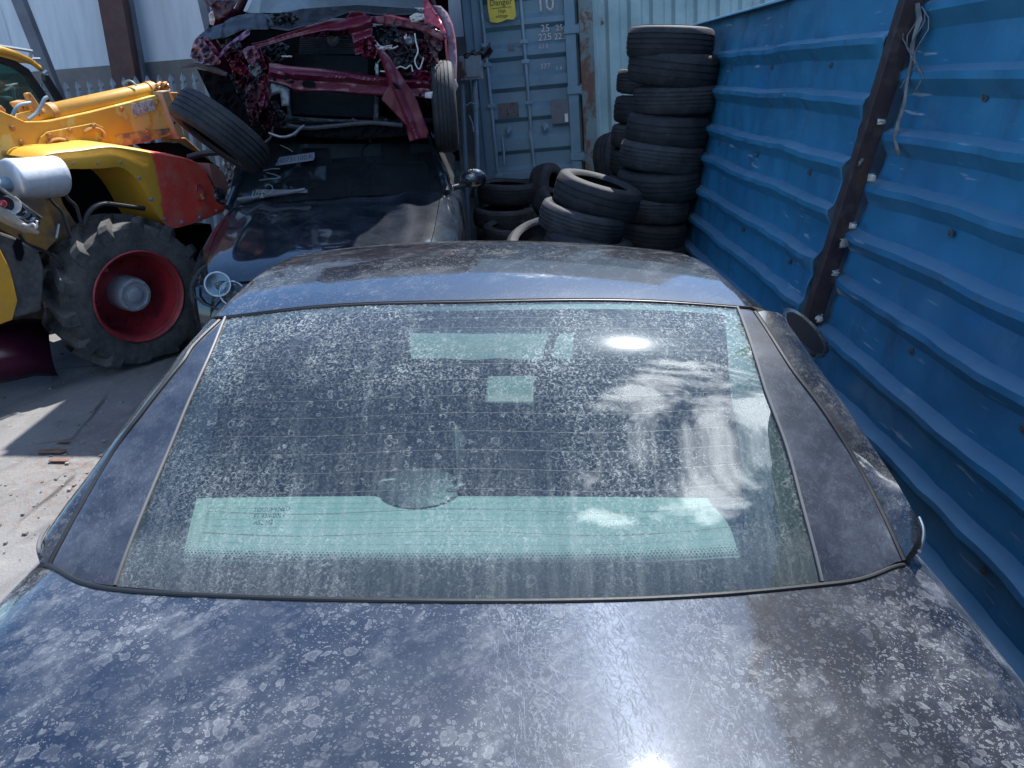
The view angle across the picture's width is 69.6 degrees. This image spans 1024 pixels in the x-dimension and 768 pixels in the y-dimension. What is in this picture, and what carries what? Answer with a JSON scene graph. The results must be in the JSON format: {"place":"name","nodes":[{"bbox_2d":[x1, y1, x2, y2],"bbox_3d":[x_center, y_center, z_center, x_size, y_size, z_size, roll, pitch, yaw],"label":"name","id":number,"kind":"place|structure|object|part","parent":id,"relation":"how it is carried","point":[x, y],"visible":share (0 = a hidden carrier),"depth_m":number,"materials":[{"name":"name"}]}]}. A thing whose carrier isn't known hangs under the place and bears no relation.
{"place":"outdoors","nodes":[
{"label":"outdoors","id":0,"kind":"place"},
{"bbox_2d":[0,214,537,599],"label":"ground","id":1,"kind":"structure","parent":0,"point":[25,470],"depth_m":3.99,"materials":[{"name":"concrete"}]},
{"bbox_2d":[0,318,57,382],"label":"bumper skin","id":2,"kind":"object","parent":1,"relation":"on","point":[25,350],"visible":0.92,"depth_m":4.54,"materials":[{"name":"purple plastic"}]},
{"bbox_2d":[11,0,65,101],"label":"leaning post","id":3,"kind":"object","parent":1,"relation":"on","point":[24,13],"visible":0.2,"depth_m":8.06,"materials":[{"name":"white metal"}]},
{"bbox_2d":[38,449,65,452],"bbox_3d":[-2.345,0.342,3.755,0.140,0.002,0.042,0,23,0],"label":"rust flake","id":4,"kind":"object","parent":1,"relation":"on","point":[52,450],"visible":1,"depth_m":3.75,"materials":[{"name":"brown metal"}]},
{"bbox_2d":[49,458,68,461],"bbox_3d":[-2.258,0.379,3.668,0.100,0.002,0.030,0,23,0],"label":"rust flake","id":5,"kind":"object","parent":1,"relation":"on","point":[58,459],"visible":1,"depth_m":3.67,"materials":[{"name":"orange metal"}]},
{"bbox_2d":[57,440,70,442],"bbox_3d":[-2.346,0.301,3.854,0.070,0.002,0.021,0,23,0],"label":"rust flake","id":6,"kind":"object","parent":1,"relation":"on","point":[63,441],"visible":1,"depth_m":3.85,"materials":[{"name":"brown metal"}]},
{"bbox_2d":[0,353,152,559],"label":"gravel","id":7,"kind":"structure","parent":1,"relation":"on","point":[56,478],"depth_m":3.73,"materials":[{"name":"grey gravel"}]},
{"bbox_2d":[0,44,228,368],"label":"telescopic loader","id":8,"kind":"object","parent":1,"relation":"on","point":[98,269],"visible":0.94,"depth_m":4.72,"materials":[{"name":"paint"}]},
{"bbox_2d":[0,186,42,233],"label":"broken headlamp","id":9,"kind":"object","parent":8,"relation":"on","point":[16,213],"visible":1,"depth_m":3.81,"materials":[{"name":"clear plastic"}]},
{"bbox_2d":[221,159,234,189],"bbox_3d":[-2.223,-1.670,5.968,0.246,0.346,0.096,0,23,0],"label":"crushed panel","id":10,"kind":"object","parent":8,"relation":"attached to","point":[228,168],"visible":0.34,"depth_m":5.94,"materials":[{"name":"grey metal"}]},
{"bbox_2d":[5,72,466,226],"bbox_3d":[-3.764,-2.708,8.548,6.500,1.848,0.070,0,23,0],"label":"palisade fence","id":11,"kind":"object","parent":1,"relation":"on","point":[101,85],"visible":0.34,"depth_m":8.27,"materials":[{"name":"grey metal"}]},
{"bbox_2d":[189,123,486,331],"bbox_3d":[-1.226,-1.377,6.076,2.091,1.492,4.370,0,23,0],"label":"scrap hatchback","id":12,"kind":"object","parent":1,"relation":"on","point":[298,194],"visible":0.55,"depth_m":4.94,"materials":[{"name":"black paint"}]},
{"bbox_3d":[-2.022,-1.909,6.220,0.138,0.389,2.350,-1,23,-3],"label":"side window","id":13,"kind":"part","parent":12,"relation":"part of","materials":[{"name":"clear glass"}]},
{"bbox_2d":[169,0,458,172],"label":"wrecked car","id":14,"kind":"object","parent":12,"relation":"on","point":[355,69],"visible":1,"depth_m":5.02,"materials":[{"name":"red paint"}]},
{"bbox_3d":[-2.084,-3.632,6.998,0.140,0.390,2.110,-1,23,-2],"label":"side window","id":15,"kind":"part","parent":14,"relation":"part of","materials":[{"name":"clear glass"}]},
{"bbox_3d":[-0.588,-2.023,6.276,0.182,0.370,2.350,-1,23,-3],"label":"side window","id":16,"kind":"part","parent":12,"relation":"part of","materials":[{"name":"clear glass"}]},
{"bbox_2d":[458,55,483,240],"bbox_3d":[-0.363,-1.999,6.853,0.215,1.951,0.157,0,23,0],"label":"electric box","id":17,"kind":"object","parent":1,"relation":"on","point":[471,67],"visible":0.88,"depth_m":6.67,"materials":[{"name":"paint"}]},
{"bbox_2d":[465,58,480,77],"bbox_3d":[-0.343,-2.774,6.456,0.142,0.160,0.010,0,23,0],"label":"box door","id":18,"kind":"structure","parent":17,"relation":"in","point":[472,66],"depth_m":6.45,"materials":[{"name":"paint"}]},
{"bbox_2d":[464,43,492,59],"bbox_3d":[-0.294,-2.888,6.436,0.266,0.186,0.062,0,23,0],"label":"black rag","id":19,"kind":"object","parent":17,"relation":"on","point":[487,51],"visible":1,"depth_m":6.42,"materials":[{"name":"fabric"}]},
{"bbox_2d":[469,189,482,240],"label":"concrete block","id":20,"kind":"structure","parent":1,"relation":"on","point":[472,205],"depth_m":7.60,"materials":[{"name":"grey concrete"}]},
{"bbox_2d":[460,0,596,199],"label":"shipping container","id":21,"kind":"object","parent":20,"relation":"on","point":[536,93],"visible":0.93,"depth_m":7.03,"materials":[{"name":"metal"}]},
{"bbox_2d":[470,0,581,178],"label":"door","id":22,"kind":"structure","parent":21,"relation":"in","point":[555,145],"depth_m":7.04,"materials":[{"name":"blue paint"}]},
{"bbox_2d":[0,240,1023,767],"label":"parked coupe","id":23,"kind":"object","parent":1,"relation":"on","point":[492,504],"visible":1,"depth_m":1.30,"materials":[{"name":"blue paint"}]},
{"bbox_3d":[-0.787,-0.102,2.172,0.164,0.409,1.920,0,23,0],"label":"side window","id":24,"kind":"part","parent":23,"relation":"part of","materials":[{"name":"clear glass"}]},
{"bbox_3d":[-0.074,0.082,1.481,1.215,0.335,0.668,0,23,0],"label":"rear window","id":25,"kind":"part","parent":23,"relation":"part of","materials":[{"name":"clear glass"}]},
{"bbox_3d":[0.675,-0.102,2.172,0.149,0.410,1.908,0,23,0],"label":"side window","id":26,"kind":"part","parent":23,"relation":"part of","materials":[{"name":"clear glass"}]},
{"bbox_2d":[592,0,773,138],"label":"shipping container","id":27,"kind":"object","parent":1,"relation":"on","point":[614,21],"visible":0.05,"depth_m":7.02,"materials":[{"name":"metal"}]},
{"bbox_2d":[684,0,897,314],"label":"sheet fence","id":28,"kind":"object","parent":1,"relation":"on","point":[791,89],"visible":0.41,"depth_m":3.75,"materials":[{"name":"blue metal"}]},
{"bbox_2d":[803,0,923,325],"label":"fence post","id":29,"kind":"object","parent":1,"relation":"on","point":[858,175],"visible":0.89,"depth_m":2.81,"materials":[{"name":"brown metal"}]},
{"bbox_2d":[893,3,922,155],"bbox_3d":[1.372,-1.055,2.558,0.025,0.489,0.160,6,24,15],"label":"hanging strap","id":30,"kind":"object","parent":29,"relation":"hanging from","point":[918,16],"visible":1,"depth_m":2.55,"materials":[{"name":"grey fabric"}]},
{"bbox_2d":[900,6,928,93],"bbox_3d":[1.376,-1.147,2.530,0.031,0.274,0.245,0,23,0],"label":"tangled wire","id":31,"kind":"object","parent":29,"relation":"hanging from","point":[911,55],"visible":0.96,"depth_m":2.50,"materials":[{"name":"grey plastic"}]},
{"bbox_2d":[799,0,1023,682],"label":"sheet fence","id":32,"kind":"object","parent":1,"relation":"on","point":[920,364],"visible":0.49,"depth_m":2.29,"materials":[{"name":"metal"}]},
{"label":"tyre","id":33,"kind":"object","parent":1,"relation":"on","visible":0},
{"bbox_2d":[477,232,482,240],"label":"tyre","id":34,"kind":"object","parent":33,"relation":"on","point":[479,237],"visible":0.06,"depth_m":6.81,"materials":[{"name":"rubber"}]},
{"bbox_2d":[473,203,533,229],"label":"tyre","id":35,"kind":"object","parent":34,"relation":"on","point":[508,217],"visible":0.74,"depth_m":6.62,"materials":[{"name":"rubber"}]},
{"bbox_2d":[477,178,535,205],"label":"tyre","id":36,"kind":"object","parent":35,"relation":"on","point":[505,192],"visible":0.96,"depth_m":6.64,"materials":[{"name":"rubber"}]},
{"bbox_2d":[529,163,560,216],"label":"tyre","id":37,"kind":"object","parent":35,"relation":"on","point":[544,174],"visible":0.42,"depth_m":6.80,"materials":[{"name":"rubber"}]},
{"bbox_2d":[482,220,527,240],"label":"tyre","id":38,"kind":"object","parent":34,"relation":"on","point":[490,231],"visible":0.29,"depth_m":6.32,"materials":[{"name":"rubber"}]},
{"bbox_2d":[609,148,623,173],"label":"tyre","id":39,"kind":"object","parent":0,"point":[615,166],"visible":0.17,"depth_m":5.96,"materials":[{"name":"rubber"}]},
{"bbox_2d":[611,123,626,147],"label":"tyre","id":40,"kind":"object","parent":39,"relation":"on","point":[618,134],"visible":0.22,"depth_m":5.86,"materials":[{"name":"rubber"}]},
{"bbox_2d":[613,95,632,123],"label":"tyre","id":41,"kind":"object","parent":40,"relation":"on","point":[623,107],"visible":0.26,"depth_m":5.76,"materials":[{"name":"rubber"}]},
{"bbox_2d":[616,68,641,93],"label":"tyre","id":42,"kind":"object","parent":41,"relation":"on","point":[625,85],"visible":0.3,"depth_m":5.70,"materials":[{"name":"rubber"}]},
{"bbox_2d":[664,244,686,254],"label":"tyre","id":43,"kind":"object","parent":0,"point":[682,250],"visible":0.08,"depth_m":5.37,"materials":[{"name":"rubber"}]},
{"bbox_2d":[622,222,686,249],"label":"tyre","id":44,"kind":"object","parent":43,"relation":"on","point":[663,237],"visible":0.53,"depth_m":5.26,"materials":[{"name":"rubber"}]},
{"bbox_2d":[631,200,690,225],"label":"tyre","id":45,"kind":"object","parent":44,"relation":"on","point":[653,213],"visible":0.44,"depth_m":5.19,"materials":[{"name":"rubber"}]},
{"bbox_2d":[617,167,700,202],"bbox_3d":[1.066,-1.470,5.365,0.604,0.210,0.604,-4,26,-3],"label":"tyre","id":46,"kind":"object","parent":45,"relation":"on","point":[662,188],"visible":0.71,"depth_m":5.12,"materials":[{"name":"rubber"}]},
{"bbox_2d":[619,139,704,174],"bbox_3d":[1.074,-1.639,5.294,0.603,0.197,0.603,4,23,-3],"label":"tyre","id":47,"kind":"object","parent":46,"relation":"on","point":[647,158],"visible":0.86,"depth_m":5.06,"materials":[{"name":"rubber"}]},
{"bbox_2d":[626,111,709,147],"bbox_3d":[1.105,-1.812,5.221,0.582,0.212,0.582,20,31,32],"label":"tyre","id":48,"kind":"object","parent":47,"relation":"on","point":[687,131],"visible":0.82,"depth_m":5.00,"materials":[{"name":"rubber"}]},
{"bbox_2d":[632,85,715,115],"bbox_3d":[1.139,-1.991,5.146,0.588,0.192,0.588,19,31,41],"label":"tyre","id":49,"kind":"object","parent":48,"relation":"on","point":[660,101],"visible":0.81,"depth_m":4.92,"materials":[{"name":"rubber"}]},
{"bbox_2d":[627,53,719,87],"bbox_3d":[1.110,-2.173,5.070,0.621,0.227,0.621,-4,28,-18],"label":"tyre","id":50,"kind":"object","parent":49,"relation":"on","point":[679,70],"visible":0.82,"depth_m":4.83,"materials":[{"name":"rubber"}]},
{"bbox_2d":[626,24,714,56],"bbox_3d":[1.076,-2.317,5.009,0.588,0.204,0.588,-7,24,-20],"label":"tyre","id":51,"kind":"object","parent":50,"relation":"on","point":[649,39],"visible":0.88,"depth_m":4.78,"materials":[{"name":"rubber"}]},
{"label":"terrain","id":52,"kind":"structure","parent":0,"visible":0},
{"bbox_2d":[0,0,535,213],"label":"industrial shed","id":53,"kind":"structure","parent":52,"relation":"on","point":[93,42],"depth_m":9.50,"materials":[{"name":"metal"}]},
{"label":"tyre","id":54,"kind":"object","parent":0,"visible":0},
{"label":"tyre","id":55,"kind":"object","parent":54,"relation":"on","visible":0},
{"bbox_2d":[507,217,545,240],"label":"tyre","id":56,"kind":"object","parent":55,"relation":"on","point":[532,230],"visible":0.12,"depth_m":5.08,"materials":[{"name":"rubber"}]},
{"bbox_2d":[544,230,632,246],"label":"tyre","id":57,"kind":"object","parent":55,"relation":"on","point":[559,237],"visible":0.14,"depth_m":4.67,"materials":[{"name":"rubber"}]},
{"bbox_2d":[538,197,625,243],"bbox_3d":[0.463,-1.082,4.879,0.572,0.187,0.572,26,26,24],"label":"tyre","id":58,"kind":"object","parent":57,"relation":"on","point":[555,216],"visible":0.81,"depth_m":4.65,"materials":[{"name":"rubber"}]},
{"bbox_2d":[553,168,641,222],"bbox_3d":[0.566,-1.255,4.893,0.580,0.212,0.580,-3,31,-34],"label":"tyre","id":59,"kind":"object","parent":58,"relation":"on","point":[591,193],"visible":0.95,"depth_m":4.69,"materials":[{"name":"rubber"}]},
{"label":"tyre","id":60,"kind":"object","parent":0,"visible":0},
{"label":"tyre","id":61,"kind":"object","parent":60,"relation":"on","visible":0},
{"bbox_2d":[532,186,553,212],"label":"tyre","id":62,"kind":"object","parent":61,"relation":"on","point":[542,194],"visible":0.21,"depth_m":6.37,"materials":[{"name":"rubber"}]},
{"bbox_2d":[593,132,615,175],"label":"tyre","id":63,"kind":"object","parent":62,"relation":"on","point":[603,148],"visible":0.28,"depth_m":6.44,"materials":[{"name":"rubber"}]}
]}

